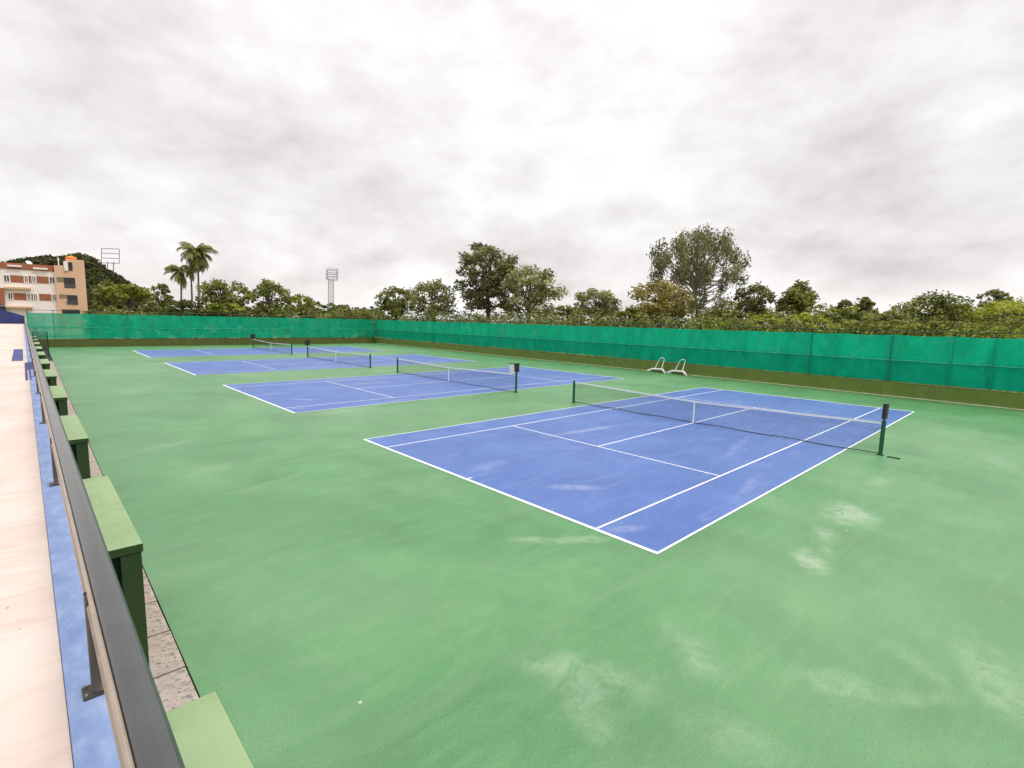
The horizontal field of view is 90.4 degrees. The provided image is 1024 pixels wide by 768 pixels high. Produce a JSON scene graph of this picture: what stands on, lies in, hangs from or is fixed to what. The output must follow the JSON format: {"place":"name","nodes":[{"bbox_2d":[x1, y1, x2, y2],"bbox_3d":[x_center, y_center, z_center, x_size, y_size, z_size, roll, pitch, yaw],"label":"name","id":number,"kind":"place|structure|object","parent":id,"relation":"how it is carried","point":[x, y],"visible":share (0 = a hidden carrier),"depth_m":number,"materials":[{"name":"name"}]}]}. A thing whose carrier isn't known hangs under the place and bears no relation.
{"place":"outdoors","nodes":[
{"label":"outdoors","id":0,"kind":"place"},
{"bbox_2d":[0,309,24,323],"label":"sloping parapet","id":1,"kind":"structure","parent":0,"point":[7,317],"depth_m":54.38,"materials":[{"name":"blue paint"}]},
{"bbox_2d":[0,324,72,767],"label":"terrace floor","id":2,"kind":"structure","parent":0,"point":[34,729],"depth_m":2.63,"materials":[{"name":"beige concrete"}]},
{"bbox_2d":[12,349,22,360],"bbox_3d":[-16.605,-1.000,17.089,0.247,0.001,6.195,-5,10,-43],"label":"painted patch","id":3,"kind":"object","parent":2,"relation":"on","point":[17,355],"visible":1,"depth_m":16.64,"materials":[{"name":"blue paint"}]},
{"bbox_2d":[25,363,28,379],"bbox_3d":[-12.077,-0.346,12.655,0.068,0.001,5.047,-5,10,-43],"label":"painted patch","id":4,"kind":"object","parent":2,"relation":"on","point":[26,372],"visible":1,"depth_m":12.37,"materials":[{"name":"blue paint"}]},
{"bbox_2d":[43,351,51,360],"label":"drain channel","id":5,"kind":"object","parent":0,"point":[48,357],"depth_m":45.83,"materials":[{"name":"grey concrete"}]},
{"bbox_3d":[-18.763,1.058,21.113,0.824,0.090,0.880,-5,10,-43],"label":"paving slab","id":6,"kind":"object","parent":5,"relation":"on","visible":0},
{"bbox_2d":[43,369,56,385],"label":"concrete block","id":7,"kind":"structure","parent":6,"relation":"on","point":[51,376],"depth_m":19.73,"materials":[{"name":"green paint"}]},
{"bbox_2d":[89,455,95,461],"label":"paving slab","id":8,"kind":"structure","parent":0,"point":[92,458],"depth_m":14.02,"materials":[{"name":"concrete"}]},
{"bbox_2d":[90,462,99,469],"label":"paving slab","id":9,"kind":"structure","parent":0,"point":[94,466],"depth_m":13.32,"materials":[{"name":"stone"}]},
{"bbox_2d":[90,469,102,477],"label":"paving slab","id":10,"kind":"structure","parent":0,"point":[96,473],"depth_m":12.73,"materials":[{"name":"stone"}]},
{"bbox_2d":[84,261,135,310],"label":"hill","id":11,"kind":"structure","parent":0,"point":[89,297],"depth_m":255.79,"materials":[{"name":"green plant"}]},
{"bbox_2d":[1,252,213,315],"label":"hillside forest","id":12,"kind":"object","parent":11,"relation":"on","point":[94,265],"visible":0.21,"depth_m":275.52,"materials":[{"name":"green plant"}]},
{"bbox_2d":[101,248,119,273],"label":"floodlight tower","id":13,"kind":"structure","parent":11,"relation":"on","point":[110,258],"depth_m":284.87,"materials":[{"name":"metal"}]},
{"bbox_2d":[143,577,156,604],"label":"paving slab","id":14,"kind":"structure","parent":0,"point":[150,597],"depth_m":7.36,"materials":[{"name":"concrete"}]},
{"bbox_2d":[145,601,169,637],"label":"paving slab","id":15,"kind":"structure","parent":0,"point":[156,623],"depth_m":6.70,"materials":[{"name":"concrete"}]},
{"bbox_2d":[148,631,184,678],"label":"paving slab","id":16,"kind":"structure","parent":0,"point":[165,657],"depth_m":6.03,"materials":[{"name":"concrete"}]},
{"bbox_2d":[82,476,149,666],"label":"concrete block","id":17,"kind":"structure","parent":16,"relation":"on","point":[123,541],"depth_m":5.70,"materials":[{"name":"green paint"}]},
{"bbox_2d":[154,668,198,711],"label":"paving slab","id":18,"kind":"structure","parent":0,"point":[175,689],"depth_m":5.49,"materials":[{"name":"stone"}]},
{"bbox_2d":[326,269,337,306],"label":"floodlight tower","id":19,"kind":"structure","parent":0,"point":[327,272],"depth_m":239.89,"materials":[{"name":"metal"}]},
{"bbox_2d":[0,0,1023,327],"label":"sky","id":20,"kind":"structure","parent":0,"point":[853,149],"materials":[{"name":"white"}]},
{"bbox_2d":[47,343,1023,767],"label":"court surround","id":21,"kind":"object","parent":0,"point":[331,587],"visible":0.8,"depth_m":7.69,"materials":[{"name":"green paint"}]},
{"bbox_2d":[133,346,380,356],"bbox_3d":[-27.692,-3.777,57.808,23.770,0.001,10.970,-5,10,-43],"label":"blue court","id":22,"kind":"object","parent":21,"relation":"on","point":[195,352],"visible":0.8,"depth_m":55.63,"materials":[{"name":"paint"}]},
{"bbox_2d":[132,346,381,356],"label":"court lines","id":23,"kind":"object","parent":22,"relation":"on","point":[235,351],"visible":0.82,"depth_m":55.44,"materials":[{"name":"white paint"}]},
{"bbox_2d":[252,339,292,354],"bbox_3d":[-27.382,-4.320,57.745,0.200,1.115,13.000,-5,10,-43],"label":"tennis net","id":24,"kind":"object","parent":21,"relation":"on","point":[253,340],"visible":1,"depth_m":57.23,"materials":[{"name":"black fabric"}]},
{"bbox_2d":[167,354,471,374],"bbox_3d":[-15.882,-1.968,45.434,23.770,0.001,10.970,-5,10,-43],"label":"blue court","id":25,"kind":"object","parent":21,"relation":"on","point":[217,367],"visible":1,"depth_m":42.90,"materials":[{"name":"paint"}]},
{"bbox_2d":[166,354,473,374],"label":"court lines","id":26,"kind":"object","parent":25,"relation":"on","point":[295,363],"visible":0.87,"depth_m":42.10,"materials":[{"name":"white paint"}]},
{"bbox_2d":[307,346,370,367],"bbox_3d":[-15.760,-2.528,45.468,0.200,1.115,13.000,-5,10,-43],"label":"tennis net","id":27,"kind":"object","parent":21,"relation":"on","point":[369,360],"visible":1,"depth_m":44.53,"materials":[{"name":"black fabric"}]},
{"bbox_2d":[226,366,623,412],"bbox_3d":[-4.152,-0.177,33.190,23.770,0.001,10.970,-5,10,-43],"label":"blue court","id":28,"kind":"object","parent":21,"relation":"on","point":[295,395],"visible":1,"depth_m":29.76,"materials":[{"name":"paint"}]},
{"bbox_2d":[223,366,622,412],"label":"court lines","id":29,"kind":"object","parent":28,"relation":"on","point":[377,393],"visible":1,"depth_m":28.12,"materials":[{"name":"white paint"}]},
{"bbox_2d":[396,357,517,392],"bbox_3d":[-4.138,-0.735,33.192,0.200,1.115,13.000,-5,10,-43],"label":"tennis net","id":30,"kind":"object","parent":21,"relation":"on","point":[471,371],"visible":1,"depth_m":31.72,"materials":[{"name":"black fabric"}]},
{"bbox_2d":[509,363,519,372],"bbox_3d":[0.135,-0.887,28.554,0.422,0.565,0.428,-5,10,-43],"label":"scoreboard","id":31,"kind":"object","parent":30,"relation":"on","point":[514,368],"visible":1,"depth_m":28.41,"materials":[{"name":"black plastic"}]},
{"bbox_2d":[365,387,911,554],"bbox_3d":[7.472,1.607,20.984,23.770,0.001,10.970,-5,10,-43],"label":"blue court","id":32,"kind":"object","parent":21,"relation":"on","point":[595,486],"visible":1,"depth_m":15.78,"materials":[{"name":"paint"}]},
{"bbox_2d":[363,387,912,553],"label":"court lines","id":33,"kind":"object","parent":32,"relation":"on","point":[619,538],"visible":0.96,"depth_m":13.31,"materials":[{"name":"white paint"}]},
{"bbox_2d":[647,358,665,373],"bbox_3d":[12.233,-1.572,42.270,0.691,1.269,2.146,-2,8,-26],"label":"floor squeegee","id":34,"kind":"object","parent":21,"relation":"on","point":[655,369],"visible":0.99,"depth_m":42.43,"materials":[{"name":"white paint"}]},
{"bbox_2d":[667,359,686,375],"bbox_3d":[13.473,-1.366,40.844,0.691,1.269,2.146,-2,8,-26],"label":"floor squeegee","id":35,"kind":"object","parent":21,"relation":"on","point":[675,371],"visible":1,"depth_m":40.99,"materials":[{"name":"white plastic"}]},
{"bbox_2d":[571,380,886,455],"bbox_3d":[7.484,1.057,20.915,0.200,1.115,13.000,-5,10,-43],"label":"tennis net","id":36,"kind":"object","parent":21,"relation":"on","point":[882,437],"visible":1,"depth_m":19.24,"materials":[{"name":"black fabric"}]},
{"bbox_2d":[881,404,889,420],"bbox_3d":[11.897,0.918,16.210,0.324,0.565,0.136,2,4,-44],"label":"scoreboard","id":37,"kind":"object","parent":36,"relation":"on","point":[885,410],"visible":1,"depth_m":16.12,"materials":[{"name":"black plastic"}]},
{"bbox_2d":[115,316,1022,392],"bbox_3d":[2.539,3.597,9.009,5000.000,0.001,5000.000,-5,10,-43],"label":"ground","id":38,"kind":"structure","parent":0,"point":[568,353],"depth_m":90.65,"materials":[{"name":"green plant"}]},
{"bbox_2d":[0,259,87,322],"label":"apartment building","id":39,"kind":"structure","parent":38,"relation":"on","point":[32,288],"depth_m":96.48,"materials":[{"name":"white paint"}]},
{"bbox_2d":[3,275,9,281],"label":"window","id":40,"kind":"structure","parent":39,"relation":"in","point":[6,278],"depth_m":92.94,"materials":[{"name":"white glass"}]},
{"bbox_2d":[7,293,13,299],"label":"window","id":41,"kind":"structure","parent":39,"relation":"in","point":[10,295],"depth_m":93.52,"materials":[{"name":"white glass"}]},
{"bbox_2d":[24,275,28,282],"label":"window","id":42,"kind":"structure","parent":39,"relation":"in","point":[26,280],"depth_m":94.70,"materials":[{"name":"white glass"}]},
{"bbox_2d":[31,276,35,282],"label":"window","id":43,"kind":"structure","parent":39,"relation":"in","point":[33,277],"depth_m":95.42,"materials":[{"name":"white glass"}]},
{"bbox_2d":[33,293,37,300],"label":"window","id":44,"kind":"structure","parent":39,"relation":"in","point":[35,297],"depth_m":95.78,"materials":[{"name":"white glass"}]},
{"bbox_2d":[49,276,54,283],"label":"window","id":45,"kind":"structure","parent":39,"relation":"in","point":[51,279],"depth_m":97.14,"materials":[{"name":"white glass"}]},
{"bbox_2d":[51,294,56,300],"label":"window","id":46,"kind":"structure","parent":39,"relation":"in","point":[54,298],"depth_m":97.59,"materials":[{"name":"white glass"}]},
{"bbox_2d":[68,262,72,270],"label":"tower window","id":47,"kind":"structure","parent":39,"relation":"in","point":[70,267],"depth_m":98.28,"materials":[{"name":"grey glass"}]},
{"bbox_2d":[65,255,76,260],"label":"water tank","id":48,"kind":"object","parent":39,"relation":"on","point":[70,257],"visible":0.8,"depth_m":101.13,"materials":[{"name":"orange plastic"}]},
{"bbox_2d":[24,324,119,767],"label":"terrace kerb","id":49,"kind":"structure","parent":38,"relation":"on","point":[92,742],"depth_m":2.39,"materials":[{"name":"blue paint"}]},
{"bbox_2d":[28,362,32,379],"bbox_3d":[-11.996,-0.365,12.731,0.151,0.001,5.047,-5,10,-43],"label":"painted patch","id":50,"kind":"object","parent":49,"relation":"on","point":[30,366],"visible":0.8,"depth_m":13.14,"materials":[{"name":"blue paint"}]},
{"bbox_2d":[24,319,184,767],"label":"handrail","id":51,"kind":"object","parent":49,"relation":"on","point":[122,679],"visible":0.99,"depth_m":1.72,"materials":[{"name":"grey metal"}]},
{"bbox_2d":[91,279,124,310],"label":"broadleaf tree","id":52,"kind":"object","parent":38,"relation":"on","point":[96,301],"visible":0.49,"depth_m":94.56,"materials":[{"name":"green plant"}]},
{"bbox_2d":[100,283,154,311],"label":"broadleaf tree","id":53,"kind":"object","parent":38,"relation":"on","point":[130,292],"visible":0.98,"depth_m":90.50,"materials":[{"name":"green plant"}]},
{"bbox_2d":[138,300,160,338],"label":"shrub","id":54,"kind":"object","parent":38,"relation":"on","point":[151,303],"visible":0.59,"depth_m":83.33,"materials":[{"name":"green plant"}]},
{"bbox_2d":[146,283,175,313],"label":"broadleaf tree","id":55,"kind":"object","parent":38,"relation":"on","point":[166,296],"visible":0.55,"depth_m":89.34,"materials":[{"name":"green plant"}]},
{"bbox_2d":[163,265,196,299],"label":"coconut palm","id":56,"kind":"object","parent":38,"relation":"on","point":[179,278],"visible":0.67,"depth_m":93.46,"materials":[{"name":"green plant"}]},
{"bbox_2d":[157,299,203,314],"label":"shrub","id":57,"kind":"object","parent":38,"relation":"on","point":[182,304],"visible":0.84,"depth_m":81.41,"materials":[{"name":"green plant"}]},
{"bbox_2d":[180,265,196,304],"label":"coconut palm","id":58,"kind":"object","parent":38,"relation":"on","point":[190,275],"visible":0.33,"depth_m":90.96,"materials":[{"name":"green plant"}]},
{"bbox_2d":[177,241,217,302],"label":"coconut palm","id":59,"kind":"object","parent":38,"relation":"on","point":[196,258],"visible":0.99,"depth_m":87.36,"materials":[{"name":"green plant"}]},
{"bbox_2d":[38,337,375,348],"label":"perimeter wall","id":60,"kind":"structure","parent":38,"relation":"on","point":[137,342],"depth_m":63.98,"materials":[{"name":"green paint"}]},
{"bbox_2d":[26,310,376,338],"bbox_3d":[-36.508,-7.657,67.355,40.220,3.159,0.248,-5,9,-41],"label":"windbreak fence","id":61,"kind":"object","parent":60,"relation":"on","point":[75,326],"visible":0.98,"depth_m":63.60,"materials":[{"name":"green fabric"}]},
{"bbox_2d":[195,278,249,315],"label":"broadleaf tree","id":62,"kind":"object","parent":38,"relation":"on","point":[228,296],"visible":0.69,"depth_m":82.23,"materials":[{"name":"green plant"}]},
{"bbox_2d":[207,302,245,316],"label":"shrub","id":63,"kind":"object","parent":38,"relation":"on","point":[233,306],"visible":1,"depth_m":76.68,"materials":[{"name":"green plant"}]},
{"bbox_2d":[82,302,378,340],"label":"undergrowth","id":64,"kind":"object","parent":38,"relation":"on","point":[345,313],"visible":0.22,"depth_m":81.70,"materials":[{"name":"green plant"}]},
{"bbox_2d":[241,278,292,315],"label":"broadleaf tree","id":65,"kind":"object","parent":38,"relation":"on","point":[266,288],"visible":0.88,"depth_m":84.56,"materials":[{"name":"green plant"}]},
{"bbox_2d":[285,293,315,316],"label":"broadleaf tree","id":66,"kind":"object","parent":38,"relation":"on","point":[309,301],"visible":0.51,"depth_m":86.83,"materials":[{"name":"green plant"}]},
{"bbox_2d":[302,301,400,319],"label":"treeline","id":67,"kind":"object","parent":38,"relation":"on","point":[335,307],"visible":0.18,"depth_m":195.97,"materials":[{"name":"green plant"}]},
{"bbox_2d":[374,286,415,319],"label":"broadleaf tree","id":68,"kind":"object","parent":38,"relation":"on","point":[388,302],"visible":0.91,"depth_m":88.68,"materials":[{"name":"green plant"}]},
{"bbox_2d":[407,278,458,320],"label":"broadleaf tree","id":69,"kind":"object","parent":38,"relation":"on","point":[433,289],"visible":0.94,"depth_m":82.54,"materials":[{"name":"green plant"}]},
{"bbox_2d":[453,242,520,322],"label":"broadleaf tree","id":70,"kind":"object","parent":38,"relation":"on","point":[488,281],"visible":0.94,"depth_m":77.18,"materials":[{"name":"green plant"}]},
{"bbox_2d":[497,262,570,320],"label":"broadleaf tree","id":71,"kind":"object","parent":38,"relation":"on","point":[516,280],"visible":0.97,"depth_m":72.31,"materials":[{"name":"green plant"}]},
{"bbox_2d":[551,306,577,353],"bbox_3d":[6.680,-6.365,64.282,3.951,6.912,2.855,4,8,24],"label":"shrub","id":72,"kind":"object","parent":38,"relation":"on","point":[569,310],"visible":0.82,"depth_m":63.72,"materials":[{"name":"green plant"}]},
{"bbox_2d":[574,288,621,326],"bbox_3d":[10.931,-7.731,65.983,6.424,9.412,5.916,4,7,17],"label":"broadleaf tree","id":73,"kind":"object","parent":38,"relation":"on","point":[608,300],"visible":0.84,"depth_m":64.82,"materials":[{"name":"green plant"}]},
{"bbox_2d":[614,307,644,358],"bbox_3d":[12.787,-5.070,56.004,3.169,6.658,3.370,-5,10,-43],"label":"shrub","id":74,"kind":"object","parent":38,"relation":"on","point":[633,311],"visible":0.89,"depth_m":55.23,"materials":[{"name":"green plant"}]},
{"bbox_2d":[627,277,697,327],"bbox_3d":[16.535,-6.715,56.321,7.351,10.000,7.133,4,8,20],"label":"broadleaf tree","id":75,"kind":"object","parent":38,"relation":"on","point":[661,304],"visible":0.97,"depth_m":54.82,"materials":[{"name":"green plant"}]},
{"bbox_2d":[646,223,750,320],"bbox_3d":[22.103,-10.708,61.779,12.266,16.923,12.344,-5,10,-43],"label":"eucalyptus tree","id":76,"kind":"object","parent":38,"relation":"on","point":[703,272],"visible":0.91,"depth_m":59.66,"materials":[{"name":"green plant"}]},
{"bbox_2d":[374,302,1023,392],"bbox_3d":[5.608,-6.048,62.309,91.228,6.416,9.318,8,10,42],"label":"undergrowth","id":77,"kind":"object","parent":38,"relation":"on","point":[789,321],"visible":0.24,"depth_m":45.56,"materials":[{"name":"green plant"}]},
{"bbox_2d":[376,338,1023,409],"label":"perimeter wall","id":78,"kind":"structure","parent":38,"relation":"on","point":[994,398],"depth_m":35.50,"materials":[{"name":"green paint"}]},
{"bbox_2d":[376,318,1023,391],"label":"windbreak fence","id":79,"kind":"object","parent":78,"relation":"on","point":[996,363],"visible":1,"depth_m":35.71,"materials":[{"name":"green fabric"}]},
{"bbox_2d":[704,310,747,366],"bbox_3d":[21.515,-4.356,52.397,4.520,6.503,4.121,-5,10,-43],"label":"shrub","id":80,"kind":"object","parent":38,"relation":"on","point":[739,315],"visible":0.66,"depth_m":51.61,"materials":[{"name":"green plant"}]},
{"bbox_2d":[732,280,777,314],"bbox_3d":[28.275,-7.042,60.111,4.848,10.253,4.804,-5,10,-43],"label":"broadleaf tree","id":81,"kind":"object","parent":38,"relation":"on","point":[753,304],"visible":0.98,"depth_m":59.05,"materials":[{"name":"green plant"}]},
{"bbox_2d":[743,313,784,329],"bbox_3d":[22.989,-3.471,46.848,3.809,6.205,3.199,2,7,7],"label":"shrub","id":82,"kind":"object","parent":38,"relation":"on","point":[758,318],"visible":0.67,"depth_m":46.45,"materials":[{"name":"green plant"}]},
{"bbox_2d":[540,301,998,331],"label":"treeline","id":83,"kind":"object","parent":38,"relation":"on","point":[822,307],"visible":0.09,"depth_m":132.83,"materials":[{"name":"green plant"}]},
{"bbox_2d":[774,279,820,313],"bbox_3d":[32.223,-6.756,57.903,4.703,10.391,4.662,5,8,28],"label":"broadleaf tree","id":84,"kind":"object","parent":38,"relation":"on","point":[799,297],"visible":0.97,"depth_m":57.19,"materials":[{"name":"green plant"}]},
{"bbox_2d":[785,312,829,331],"bbox_3d":[26.606,-3.376,46.187,3.588,6.351,3.240,1,7,-1],"label":"shrub","id":85,"kind":"object","parent":38,"relation":"on","point":[808,316],"visible":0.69,"depth_m":45.49,"materials":[{"name":"green plant"}]},
{"bbox_2d":[834,299,853,312],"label":"broadleaf tree","id":86,"kind":"object","parent":38,"relation":"on","point":[844,303],"visible":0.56,"depth_m":71.40,"materials":[{"name":"green plant"}]},
{"bbox_2d":[819,306,871,322],"bbox_3d":[31.147,-3.938,48.523,4.471,7.067,4.599,-5,10,-43],"label":"shrub","id":87,"kind":"object","parent":38,"relation":"on","point":[845,310],"visible":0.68,"depth_m":47.41,"materials":[{"name":"green plant"}]},
{"bbox_2d":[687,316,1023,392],"bbox_3d":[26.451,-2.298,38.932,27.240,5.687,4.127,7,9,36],"label":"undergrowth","id":88,"kind":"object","parent":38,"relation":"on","point":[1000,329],"visible":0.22,"depth_m":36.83,"materials":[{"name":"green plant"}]},
{"bbox_2d":[854,297,875,312],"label":"broadleaf tree","id":89,"kind":"object","parent":38,"relation":"on","point":[868,302],"visible":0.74,"depth_m":69.40,"materials":[{"name":"green plant"}]},
{"bbox_2d":[855,310,910,322],"bbox_3d":[33.575,-3.421,46.413,3.716,6.688,4.204,-5,10,-43],"label":"shrub","id":90,"kind":"object","parent":38,"relation":"on","point":[889,314],"visible":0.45,"depth_m":45.52,"materials":[{"name":"green plant"}]},
{"bbox_2d":[896,289,975,321],"bbox_3d":[38.221,-4.223,46.155,5.228,8.549,5.763,-1,7,-16],"label":"broadleaf tree","id":91,"kind":"object","parent":38,"relation":"on","point":[949,310],"visible":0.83,"depth_m":44.97,"materials":[{"name":"green plant"}]},
{"bbox_2d":[953,297,1023,326],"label":"broadleaf tree","id":92,"kind":"object","parent":38,"relation":"on","point":[997,309],"visible":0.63,"depth_m":42.08,"materials":[{"name":"green plant"}]},
{"bbox_2d":[975,289,1013,312],"bbox_3d":[54.372,-5.919,58.022,3.340,9.702,3.086,3,7,11],"label":"broadleaf tree","id":93,"kind":"object","parent":38,"relation":"on","point":[998,294],"visible":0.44,"depth_m":57.12,"materials":[{"name":"green plant"}]},
{"bbox_2d":[1002,296,1023,313],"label":"broadleaf tree","id":94,"kind":"object","parent":38,"relation":"on","point":[1019,303],"visible":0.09,"depth_m":50.01,"materials":[{"name":"green plant"}]},
{"bbox_3d":[-1.874,3.660,3.271,0.824,0.090,0.880,-5,10,-43],"label":"paving slab","id":95,"kind":"object","parent":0,"visible":0},
{"bbox_2d":[166,691,253,767],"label":"concrete block","id":96,"kind":"structure","parent":95,"relation":"on","point":[204,732],"depth_m":3.07,"materials":[{"name":"green paint"}]},
{"bbox_3d":[-8.755,2.599,10.539,0.824,0.090,0.880,-5,10,-43],"label":"paving slab","id":97,"kind":"object","parent":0,"visible":0},
{"bbox_2d":[60,415,90,478],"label":"concrete block","id":98,"kind":"structure","parent":97,"relation":"on","point":[77,437],"depth_m":10.24,"materials":[{"name":"green paint"}]},
{"bbox_3d":[-13.134,1.926,15.164,0.824,0.090,0.880,-5,10,-43],"label":"paving slab","id":99,"kind":"object","parent":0,"visible":0},
{"bbox_2d":[49,385,67,415],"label":"concrete block","id":100,"kind":"structure","parent":99,"relation":"on","point":[59,395],"depth_m":15.00,"materials":[{"name":"green paint"}]},
{"bbox_3d":[-22.519,0.478,25.074,0.824,0.090,0.880,-5,10,-43],"label":"paving slab","id":101,"kind":"object","parent":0,"visible":0},
{"bbox_2d":[40,359,49,368],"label":"concrete block","id":102,"kind":"structure","parent":101,"relation":"on","point":[45,363],"depth_m":24.34,"materials":[{"name":"green paint"}]},
{"bbox_3d":[-26.897,-0.198,29.700,0.824,0.090,0.880,-5,10,-43],"label":"paving slab","id":103,"kind":"object","parent":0,"visible":0},
{"bbox_2d":[37,352,45,358],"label":"concrete block","id":104,"kind":"structure","parent":103,"relation":"on","point":[41,355],"depth_m":28.93,"materials":[{"name":"green paint"}]},
{"bbox_3d":[-31.274,-0.875,34.328,0.824,0.090,0.880,-5,10,-43],"label":"paving slab","id":105,"kind":"object","parent":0,"visible":0},
{"bbox_2d":[35,346,42,351],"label":"concrete block","id":106,"kind":"structure","parent":105,"relation":"on","point":[39,349],"depth_m":33.55,"materials":[{"name":"green paint"}]},
{"bbox_3d":[-41.066,-3.079,43.743,0.500,1.497,3.200,-5,10,-43],"label":"concrete block","id":107,"kind":"object","parent":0,"visible":0},
{"bbox_2d":[32,332,49,356],"bbox_3d":[-40.075,-3.343,43.261,0.956,2.192,0.070,-5,10,-43],"label":"gate frame","id":108,"kind":"object","parent":107,"relation":"attached to","point":[47,349],"visible":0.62,"depth_m":43.41,"materials":[{"name":"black metal"}]}
]}

